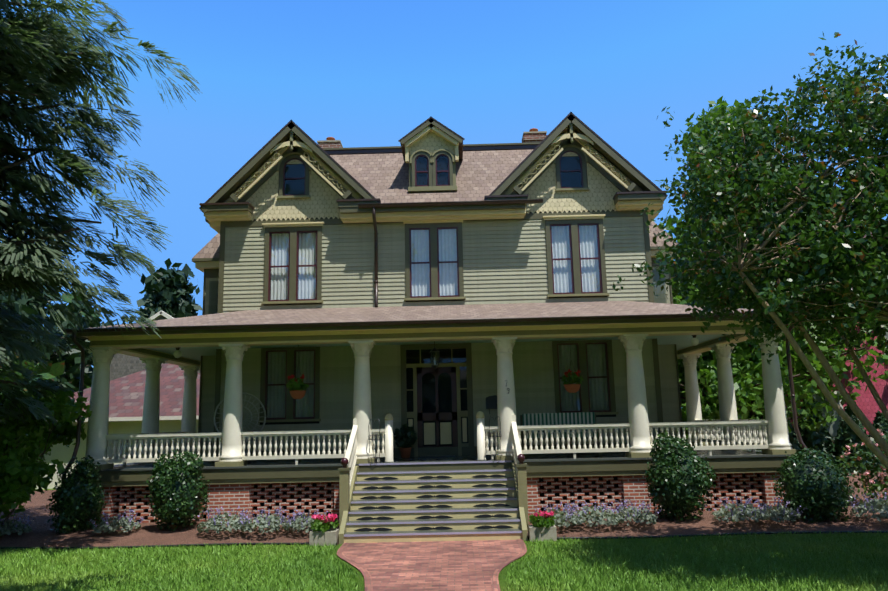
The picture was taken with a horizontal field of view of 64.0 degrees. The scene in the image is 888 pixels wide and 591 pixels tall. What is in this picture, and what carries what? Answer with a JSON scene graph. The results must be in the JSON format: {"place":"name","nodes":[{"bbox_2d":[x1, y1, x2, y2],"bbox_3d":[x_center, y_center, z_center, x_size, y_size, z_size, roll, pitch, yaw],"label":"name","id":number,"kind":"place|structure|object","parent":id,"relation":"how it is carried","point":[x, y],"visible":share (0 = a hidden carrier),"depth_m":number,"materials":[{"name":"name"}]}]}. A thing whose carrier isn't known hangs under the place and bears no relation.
{"place":"outdoors","nodes":[
{"label":"outdoors","id":0,"kind":"place"},
{"bbox_2d":[0,352,64,460],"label":"tree","id":1,"kind":"object","parent":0,"point":[51,371],"visible":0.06,"depth_m":23.54,"materials":[{"name":"green plant"}]},
{"bbox_2d":[0,230,111,392],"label":"pine tree","id":2,"kind":"object","parent":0,"point":[69,376],"visible":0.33,"depth_m":43.98,"materials":[{"name":"green plant"}]},
{"bbox_2d":[36,364,199,488],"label":"neighboring house","id":3,"kind":"structure","parent":0,"point":[126,397],"depth_m":27.08,"materials":[{"name":"tile"}]},
{"bbox_2d":[341,540,524,590],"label":"brick path","id":4,"kind":"structure","parent":0,"point":[472,565],"depth_m":10.97,"materials":[{"name":"red brick"}]},
{"bbox_2d":[337,539,526,590],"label":"walkway border","id":5,"kind":"object","parent":4,"relation":"on","point":[369,584],"visible":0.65,"depth_m":10.53,"materials":[{"name":"brick"}]},
{"bbox_2d":[338,454,528,543],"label":"porch stairs","id":6,"kind":"structure","parent":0,"point":[433,501],"depth_m":13.81,"materials":[{"name":"wood"}]},
{"bbox_2d":[192,221,682,456],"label":"side walls","id":7,"kind":"structure","parent":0,"point":[205,259],"depth_m":19.63,"materials":[{"name":"green wood"}]},
{"bbox_2d":[400,343,474,456],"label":"front door","id":8,"kind":"structure","parent":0,"point":[452,370],"depth_m":17.78,"materials":[{"name":"black wood"}]},
{"bbox_2d":[218,216,658,451],"bbox_3d":[-0.213,1.024,18.101,10.940,6.000,0.022,-1,-10,1],"label":"house siding","id":9,"kind":"object","parent":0,"point":[504,261],"visible":0.42,"depth_m":18.27,"materials":[{"name":"green wood"}]},
{"bbox_2d":[200,149,587,210],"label":"house roof","id":10,"kind":"structure","parent":9,"relation":"on","point":[480,175],"depth_m":19.74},
{"bbox_2d":[398,116,464,191],"bbox_3d":[-0.301,-3.543,20.009,1.760,2.060,2.550,-1,-10,1],"label":"dormer","id":11,"kind":"object","parent":10,"relation":"on","point":[432,149],"visible":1,"depth_m":18.90,"materials":[{"name":"green wood"}]},
{"bbox_2d":[322,142,540,154],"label":"roof ridge","id":12,"kind":"structure","parent":10,"relation":"on","point":[466,147],"depth_m":20.91,"materials":[{"name":"black metal"}]},
{"bbox_2d":[317,128,546,147],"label":"chimneys","id":13,"kind":"object","parent":10,"relation":"on","point":[534,135],"visible":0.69,"depth_m":22.14,"materials":[{"name":"brown brick"}]},
{"bbox_2d":[199,112,667,233],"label":"roof eaves","id":14,"kind":"object","parent":9,"relation":"attached to","point":[215,209],"visible":0.81,"depth_m":18.43,"materials":[{"name":"green wood"}]},
{"bbox_2d":[230,125,635,201],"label":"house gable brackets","id":15,"kind":"object","parent":14,"relation":"attached to","point":[292,143],"visible":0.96,"depth_m":18.48,"materials":[{"name":"green wood"}]},
{"bbox_2d":[223,126,644,221],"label":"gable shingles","id":16,"kind":"object","parent":9,"relation":"attached to","point":[265,202],"visible":0.4,"depth_m":18.73,"materials":[{"name":"green wood"}]},
{"bbox_2d":[277,144,588,198],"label":"attic windows","id":17,"kind":"structure","parent":16,"relation":"in","point":[571,173],"depth_m":18.85,"materials":[{"name":"black glass"}]},
{"bbox_2d":[258,214,617,422],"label":"house windows","id":18,"kind":"structure","parent":9,"relation":"in","point":[576,262],"depth_m":18.38,"materials":[{"name":"clear glass"}]},
{"bbox_2d":[115,474,762,519],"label":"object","id":19,"kind":"object","parent":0,"point":[541,494],"depth_m":15.55,"materials":[{"name":"red brick"}]},
{"bbox_2d":[0,489,887,590],"bbox_3d":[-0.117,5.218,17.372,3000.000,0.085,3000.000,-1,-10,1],"label":"lawn","id":20,"kind":"structure","parent":0,"point":[724,574],"depth_m":10.57,"materials":[{"name":"green plant"}]},
{"bbox_2d":[48,291,100,387],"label":"tree","id":21,"kind":"object","parent":20,"relation":"on","point":[67,298],"depth_m":75.17,"materials":[{"name":"green plant"}]},
{"bbox_2d":[0,0,201,427],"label":"cedar tree","id":22,"kind":"object","parent":20,"relation":"on","point":[35,47],"visible":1,"depth_m":13.31,"materials":[{"name":"green plant"}]},
{"bbox_2d":[85,258,202,384],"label":"tree","id":23,"kind":"object","parent":20,"relation":"on","point":[173,288],"visible":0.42,"depth_m":48.08,"materials":[{"name":"green plant"}]},
{"bbox_2d":[137,272,154,308],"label":"tree","id":24,"kind":"object","parent":20,"relation":"on","point":[141,302],"depth_m":84.04,"materials":[{"name":"green plant"}]},
{"bbox_2d":[110,310,199,380],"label":"house","id":25,"kind":"structure","parent":20,"relation":"on","point":[122,365],"depth_m":40.27,"materials":[{"name":"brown wood"}]},
{"bbox_2d":[88,472,785,523],"bbox_3d":[-0.097,5.057,19.213,15.520,1.040,8.430,-1,-10,1],"label":"brick lattice foundation","id":26,"kind":"object","parent":20,"relation":"on","point":[228,497],"visible":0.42,"depth_m":15.13,"materials":[{"name":"red brick"}]},
{"bbox_2d":[90,445,793,486],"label":"porch deck","id":27,"kind":"structure","parent":26,"relation":"on","point":[539,465],"depth_m":15.13,"materials":[{"name":"wood"}]},
{"bbox_2d":[213,393,265,461],"bbox_3d":[-4.929,3.122,16.863,1.282,1.651,0.643,-1,-10,1],"label":"round wicker chair","id":28,"kind":"object","parent":27,"relation":"on","point":[246,441],"visible":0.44,"depth_m":17.16,"materials":[{"name":"brown wicker"}]},
{"bbox_2d":[368,419,380,462],"bbox_3d":[-1.499,3.115,15.249,0.272,0.921,0.272,-1,-10,1],"label":"plant stand wire","id":29,"kind":"object","parent":27,"relation":"on","point":[379,457],"visible":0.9,"depth_m":15.18,"materials":[{"name":"metal"}]},
{"bbox_2d":[393,424,417,457],"bbox_3d":[-0.945,3.542,17.325,0.598,0.805,0.568,-1,-10,1],"label":"planter fern","id":30,"kind":"object","parent":27,"relation":"on","point":[407,442],"visible":1,"depth_m":17.23,"materials":[{"name":"green plant"}]},
{"bbox_2d":[105,411,768,486],"bbox_3d":[-0.159,3.672,17.130,14.910,1.654,6.814,-1,-10,1],"label":"porch balustrade","id":31,"kind":"object","parent":27,"relation":"on","point":[708,431],"visible":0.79,"depth_m":15.40,"materials":[{"name":"white wood"}]},
{"bbox_2d":[213,209,663,459],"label":"house trim","id":32,"kind":"structure","parent":27,"relation":"on","point":[444,398],"depth_m":18.30,"materials":[{"name":"wood"}]},
{"bbox_2d":[83,331,797,469],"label":"porch columns","id":33,"kind":"structure","parent":27,"relation":"on","point":[779,443],"depth_m":15.52,"materials":[{"name":"white wood"}]},
{"bbox_2d":[76,316,790,365],"bbox_3d":[-0.181,1.479,19.590,15.520,0.360,8.930,-1,-10,1],"label":"eave","id":34,"kind":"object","parent":33,"relation":"on","point":[195,345],"depth_m":15.64,"materials":[{"name":"green wood"}]},
{"bbox_2d":[93,301,753,327],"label":"porch roof","id":35,"kind":"structure","parent":34,"relation":"on","point":[446,312],"depth_m":16.58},
{"bbox_2d":[58,312,810,515],"bbox_3d":[-0.130,3.483,19.647,15.894,4.252,10.122,-1,-10,1],"label":"porch gutter","id":36,"kind":"object","parent":34,"relation":"attached to","point":[487,320],"visible":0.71,"depth_m":15.09,"materials":[{"name":"metal"}]},
{"bbox_2d":[173,347,181,357],"bbox_3d":[-6.468,1.376,17.248,0.195,0.290,0.185,-1,-10,1],"label":"lamp globe","id":37,"kind":"object","parent":36,"relation":"attached to","point":[177,353],"visible":0.94,"depth_m":17.18,"materials":[{"name":"glass"}]},
{"bbox_2d":[286,345,308,398],"bbox_3d":[-3.334,1.686,16.297,0.518,1.370,0.531,-1,-10,1],"label":"hanging basket","id":38,"kind":"object","parent":36,"relation":"hanging from","point":[298,391],"visible":1,"depth_m":16.09,"materials":[{"name":"ceramic"}]},
{"bbox_2d":[429,341,439,368],"bbox_3d":[-0.222,1.371,16.782,0.260,0.720,0.225,-1,-10,1],"label":"hanging lantern","id":39,"kind":"object","parent":36,"relation":"hanging from","point":[435,350],"visible":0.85,"depth_m":16.73,"materials":[{"name":"metal"}]},
{"bbox_2d":[561,349,583,392],"bbox_3d":[2.902,1.525,16.186,0.499,1.370,0.498,-10,-13,39],"label":"hanging basket","id":40,"kind":"object","parent":36,"relation":"hanging from","point":[569,385],"visible":0.98,"depth_m":16.02,"materials":[{"name":"ceramic"}]},
{"bbox_2d":[691,335,698,345],"bbox_3d":[6.027,1.063,17.079,0.195,0.290,0.185,-1,-10,1],"label":"lamp globe","id":41,"kind":"object","parent":36,"relation":"hanging from","point":[694,341],"visible":0.9,"depth_m":17.01,"materials":[{"name":"glass"}]},
{"bbox_2d":[489,416,500,459],"bbox_3d":[1.099,3.050,15.213,0.272,0.921,0.272,-1,-10,1],"label":"plant stand wire","id":42,"kind":"object","parent":27,"relation":"on","point":[495,439],"visible":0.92,"depth_m":15.27,"materials":[{"name":"metal"}]},
{"bbox_2d":[520,412,601,457],"bbox_3d":[2.640,3.162,16.136,1.750,0.980,0.550,-1,-10,1],"label":"bench","id":43,"kind":"object","parent":27,"relation":"on","point":[558,418],"visible":0.6,"depth_m":16.28,"materials":[{"name":"green wood"}]},
{"bbox_2d":[0,472,887,548],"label":"mulch bed","id":44,"kind":"object","parent":20,"relation":"on","point":[40,534],"visible":0.23,"depth_m":13.54,"materials":[{"name":"brown soil"}]},
{"bbox_2d":[0,390,91,527],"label":"shrub","id":45,"kind":"object","parent":44,"relation":"on","point":[21,472],"visible":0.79,"depth_m":14.17,"materials":[{"name":"green plant"}]},
{"bbox_2d":[46,455,107,533],"bbox_3d":[-7.430,4.056,14.410,1.151,1.604,1.075,-1,-10,1],"label":"boxwood shrub","id":46,"kind":"object","parent":44,"relation":"on","point":[77,506],"visible":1,"depth_m":14.17,"materials":[{"name":"green plant"}]},
{"bbox_2d":[0,506,330,535],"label":"flowering plants","id":47,"kind":"object","parent":44,"relation":"on","point":[302,522],"visible":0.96,"depth_m":13.66,"materials":[{"name":"purple plant"}]},
{"bbox_2d":[144,448,211,531],"bbox_3d":[-5.340,3.922,14.333,1.252,1.696,1.273,-1,-10,1],"label":"boxwood shrub","id":48,"kind":"object","parent":44,"relation":"on","point":[177,493],"visible":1,"depth_m":14.04,"materials":[{"name":"green plant"}]},
{"bbox_2d":[309,513,338,545],"bbox_3d":[-2.179,4.253,12.960,0.539,0.546,0.494,-1,-10,1],"label":"flower planter","id":49,"kind":"object","parent":44,"relation":"on","point":[322,532],"visible":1,"depth_m":12.80,"materials":[{"name":"beige stone"}]},
{"bbox_2d":[0,531,887,548],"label":"lawn edging","id":50,"kind":"object","parent":44,"relation":"on","point":[630,537],"visible":0.6,"depth_m":12.84,"materials":[{"name":"brown brick"}]},
{"bbox_2d":[528,511,556,541],"bbox_3d":[1.791,4.168,12.896,0.508,0.513,0.543,-1,-10,1],"label":"flower planter","id":51,"kind":"object","parent":44,"relation":"on","point":[542,527],"visible":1,"depth_m":12.74,"materials":[{"name":"beige stone"}]},
{"bbox_2d":[641,430,715,522],"bbox_3d":[4.652,3.597,14.144,1.391,1.828,1.400,-1,-10,1],"label":"boxwood shrub","id":52,"kind":"object","parent":44,"relation":"on","point":[678,482],"visible":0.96,"depth_m":13.85,"materials":[{"name":"green plant"}]},
{"bbox_2d":[535,492,887,527],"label":"catmint plants","id":53,"kind":"object","parent":44,"relation":"on","point":[747,509],"visible":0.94,"depth_m":13.39,"materials":[{"name":"purple plant"}]},
{"bbox_2d":[769,444,857,522],"bbox_3d":[7.233,3.695,14.002,1.500,1.512,1.551,-1,-10,1],"label":"boxwood shrub","id":54,"kind":"object","parent":44,"relation":"on","point":[816,486],"visible":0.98,"depth_m":13.66,"materials":[{"name":"green plant"}]},
{"bbox_2d":[832,429,887,503],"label":"rose bush","id":55,"kind":"object","parent":44,"relation":"on","point":[877,483],"visible":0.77,"depth_m":15.24,"materials":[{"name":"green plant"}]},
{"bbox_2d":[674,266,836,449],"bbox_3d":[9.505,2.348,24.092,6.522,7.662,6.772,-1,-10,1],"label":"lime tree","id":56,"kind":"object","parent":20,"relation":"on","point":[748,387],"visible":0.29,"depth_m":22.70,"materials":[{"name":"green plant"}]},
{"bbox_2d":[706,233,887,443],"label":"red building","id":57,"kind":"structure","parent":20,"relation":"on","point":[867,404],"depth_m":27.00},
{"bbox_2d":[775,174,884,370],"bbox_3d":[16.885,0.737,32.365,10.970,13.366,11.999,-1,-10,1],"label":"lime tree","id":58,"kind":"object","parent":20,"relation":"on","point":[846,217],"depth_m":31.62,"materials":[{"name":"green plant"}]},
{"bbox_2d":[0,0,887,407],"label":"sky","id":59,"kind":"structure","parent":0,"point":[356,73],"materials":[{"name":"blue"}]},
{"bbox_2d":[358,199,542,306],"bbox_3d":[0.196,-1.055,18.153,4.720,2.627,0.579,-1,-10,1],"label":"rain gutter","id":60,"kind":"object","parent":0,"point":[373,206],"visible":0.98,"depth_m":18.13,"materials":[{"name":"brown metal"}]},
{"bbox_2d":[486,395,496,413],"bbox_3d":[1.276,2.725,17.725,0.460,0.465,0.080,-1,-10,1],"label":"mailbox","id":61,"kind":"object","parent":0,"point":[491,402],"visible":0.5,"depth_m":17.70,"materials":[{"name":"black metal"}]},
{"bbox_2d":[612,32,887,468],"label":"crape myrtle tree","id":62,"kind":"object","parent":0,"point":[821,256],"visible":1,"depth_m":9.65,"materials":[{"name":"green plant"}]},
{"bbox_2d":[868,410,887,471],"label":"arborvitae hedge","id":63,"kind":"object","parent":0,"point":[880,421],"visible":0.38,"depth_m":24.51,"materials":[{"name":"green plant"}]},
{"label":"gravel drive","id":64,"kind":"structure","parent":0,"visible":0},
{"bbox_2d":[674,260,765,444],"bbox_3d":[10.723,2.599,30.781,7.713,9.424,8.061,8,-13,-41],"label":"lime tree","id":65,"kind":"object","parent":64,"relation":"on","point":[764,417],"depth_m":29.66,"materials":[{"name":"green plant"}]},
{"bbox_2d":[658,96,887,449],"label":"lime tree","id":66,"kind":"object","parent":64,"relation":"on","point":[837,362],"visible":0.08,"depth_m":25.09,"materials":[{"name":"green plant"}]},
{"bbox_2d":[787,420,803,453],"bbox_3d":[11.548,4.932,24.302,1.597,2.532,1.535,-1,-10,1],"label":"arborvitae hedge","id":67,"kind":"object","parent":64,"relation":"on","point":[793,440],"visible":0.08,"depth_m":23.93,"materials":[{"name":"green plant"}]},
{"bbox_2d":[796,395,841,472],"bbox_3d":[12.782,4.776,24.645,1.576,2.982,1.550,-1,-10,1],"label":"arborvitae hedge","id":68,"kind":"object","parent":64,"relation":"on","point":[821,438],"visible":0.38,"depth_m":24.22,"materials":[{"name":"green plant"}]},
{"bbox_2d":[832,404,879,472],"bbox_3d":[13.939,4.925,24.295,1.590,2.437,1.579,-1,-10,1],"label":"arborvitae hedge","id":69,"kind":"object","parent":64,"relation":"on","point":[846,435],"visible":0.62,"depth_m":24.04,"materials":[{"name":"green plant"}]}
]}

